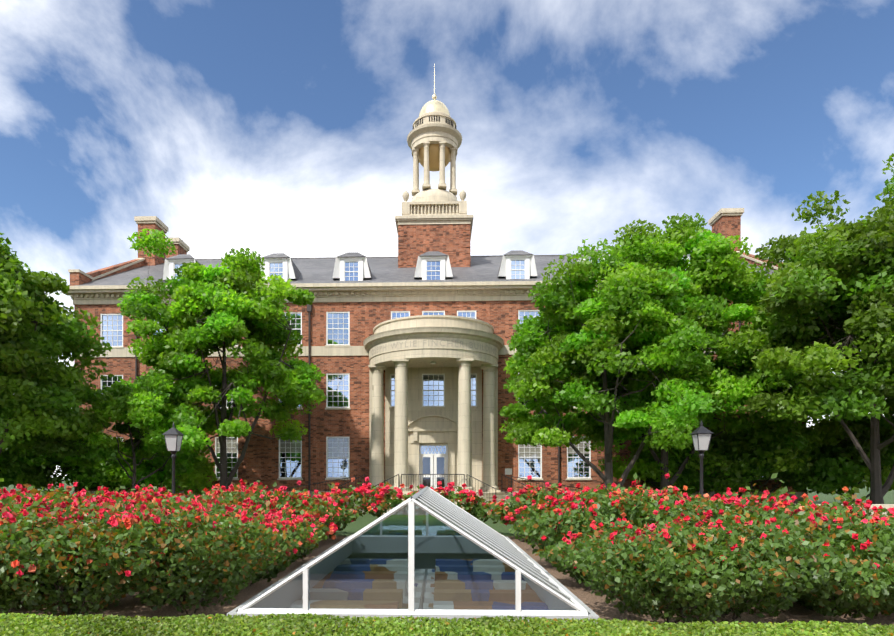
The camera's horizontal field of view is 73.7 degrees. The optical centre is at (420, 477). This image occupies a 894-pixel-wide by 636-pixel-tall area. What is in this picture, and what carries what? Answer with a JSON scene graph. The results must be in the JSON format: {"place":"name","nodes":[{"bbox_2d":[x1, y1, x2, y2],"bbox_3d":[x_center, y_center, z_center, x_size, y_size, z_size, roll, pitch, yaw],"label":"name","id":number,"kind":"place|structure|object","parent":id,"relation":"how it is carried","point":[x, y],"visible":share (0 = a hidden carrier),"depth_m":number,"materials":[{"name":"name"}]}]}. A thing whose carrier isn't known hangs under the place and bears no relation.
{"place":"outdoors","nodes":[
{"label":"outdoors","id":0,"kind":"place"},
{"bbox_2d":[61,63,807,513],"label":"building","id":1,"kind":"structure","parent":0,"point":[407,351],"depth_m":34.01,"materials":[{"name":"brick"}]},
{"bbox_2d":[0,478,893,629],"bbox_3d":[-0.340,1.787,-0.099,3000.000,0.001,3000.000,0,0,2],"label":"ground","id":2,"kind":"structure","parent":0,"point":[133,607],"depth_m":8.39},
{"bbox_2d":[2,294,97,448],"bbox_3d":[-20.389,-3.766,27.401,10.829,11.115,10.454,0,0,2],"label":"tree","id":3,"kind":"object","parent":2,"relation":"on","point":[4,420],"visible":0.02,"depth_m":27.66,"materials":[{"name":"green plant"}]},
{"bbox_2d":[0,232,113,458],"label":"tree","id":4,"kind":"object","parent":2,"relation":"on","point":[37,327],"visible":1,"depth_m":22.02,"materials":[{"name":"green plant"}]},
{"bbox_2d":[0,427,130,494],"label":"shrub","id":5,"kind":"object","parent":2,"relation":"on","point":[29,467],"visible":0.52,"depth_m":27.60,"materials":[{"name":"green plant"}]},
{"bbox_2d":[62,376,203,491],"bbox_3d":[-12.553,-1.282,25.727,5.752,6.156,5.372,0,0,2],"label":"tree","id":6,"kind":"object","parent":2,"relation":"on","point":[129,405],"visible":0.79,"depth_m":24.70,"materials":[{"name":"green plant"}]},
{"bbox_2d":[97,434,217,498],"bbox_3d":[-13.439,-0.323,31.085,6.547,4.251,6.666,0,0,2],"label":"shrub","id":7,"kind":"object","parent":2,"relation":"on","point":[199,468],"visible":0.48,"depth_m":29.02,"materials":[{"name":"green plant"}]},
{"bbox_2d":[162,422,184,494],"bbox_3d":[-7.482,0.042,18.031,0.500,3.490,0.500,0,0,2],"label":"lamp post","id":8,"kind":"object","parent":2,"relation":"on","point":[173,436],"visible":0.71,"depth_m":17.92,"materials":[{"name":"black metal"}]},
{"bbox_2d":[0,477,433,618],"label":"rose bed","id":9,"kind":"object","parent":2,"relation":"on","point":[62,545],"visible":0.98,"depth_m":7.69,"materials":[{"name":"green plant"}]},
{"bbox_2d":[116,228,326,489],"bbox_3d":[-9.245,-4.761,28.301,9.526,13.069,9.763,0,0,2],"label":"tree","id":10,"kind":"object","parent":2,"relation":"on","point":[223,307],"visible":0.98,"depth_m":26.77,"materials":[{"name":"green plant"}]},
{"bbox_2d":[227,486,598,626],"bbox_3d":[0.019,2.657,11.496,11.000,4.860,10.600,0,0,2],"label":"skylight","id":11,"kind":"object","parent":2,"relation":"on","point":[426,551],"visible":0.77,"depth_m":7.20,"materials":[{"name":"clear glass"}]},
{"bbox_2d":[0,612,893,635],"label":"boxwood hedge","id":12,"kind":"object","parent":2,"relation":"on","point":[308,624],"visible":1,"depth_m":3.15,"materials":[{"name":"green plant"}]},
{"bbox_2d":[499,219,716,489],"bbox_3d":[7.940,-4.565,25.152,9.029,12.703,10.439,0,0,2],"label":"tree","id":13,"kind":"object","parent":2,"relation":"on","point":[637,304],"visible":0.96,"depth_m":23.97,"materials":[{"name":"green plant"}]},
{"bbox_2d":[432,473,893,622],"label":"rose bed","id":14,"kind":"object","parent":2,"relation":"on","point":[705,555],"visible":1,"depth_m":7.69,"materials":[{"name":"green plant"}]},
{"bbox_2d":[556,213,784,489],"bbox_3d":[11.247,-5.118,28.108,10.048,13.803,9.982,0,0,2],"label":"tree","id":15,"kind":"object","parent":2,"relation":"on","point":[715,269],"visible":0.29,"depth_m":25.36,"materials":[{"name":"green plant"}]},
{"bbox_2d":[598,428,760,497],"bbox_3d":[12.654,-0.487,30.405,6.989,4.563,6.764,0,0,2],"label":"shrub","id":16,"kind":"object","parent":2,"relation":"on","point":[646,469],"visible":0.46,"depth_m":28.62,"materials":[{"name":"green plant"}]},
{"bbox_2d":[689,420,712,496],"bbox_3d":[8.260,0.042,17.544,0.500,3.490,0.500,0,0,2],"label":"lamp post","id":17,"kind":"object","parent":2,"relation":"on","point":[701,436],"visible":0.6,"depth_m":17.44,"materials":[{"name":"black metal"}]},
{"bbox_2d":[676,412,840,496],"bbox_3d":[15.881,-0.781,28.983,7.142,5.156,7.034,0,0,2],"label":"shrub","id":18,"kind":"object","parent":2,"relation":"on","point":[780,449],"visible":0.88,"depth_m":27.24,"materials":[{"name":"green plant"}]},
{"bbox_2d":[732,153,893,503],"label":"tree","id":19,"kind":"object","parent":2,"relation":"on","point":[823,284],"visible":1,"depth_m":21.98,"materials":[{"name":"green plant"}]},
{"bbox_2d":[765,405,893,502],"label":"shrub","id":20,"kind":"object","parent":2,"relation":"on","point":[836,459],"visible":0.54,"depth_m":27.31,"materials":[{"name":"green plant"}]},
{"bbox_2d":[773,219,893,427],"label":"tree","id":21,"kind":"object","parent":2,"relation":"on","point":[843,334],"visible":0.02,"depth_m":27.29,"materials":[{"name":"green plant"}]},
{"bbox_2d":[0,0,893,477],"label":"sky","id":22,"kind":"structure","parent":0,"point":[266,127],"materials":[{"name":"blue"}]},
{"bbox_2d":[818,504,893,515],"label":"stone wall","id":23,"kind":"structure","parent":0,"point":[886,506],"depth_m":18.06,"materials":[{"name":"beige stone"}]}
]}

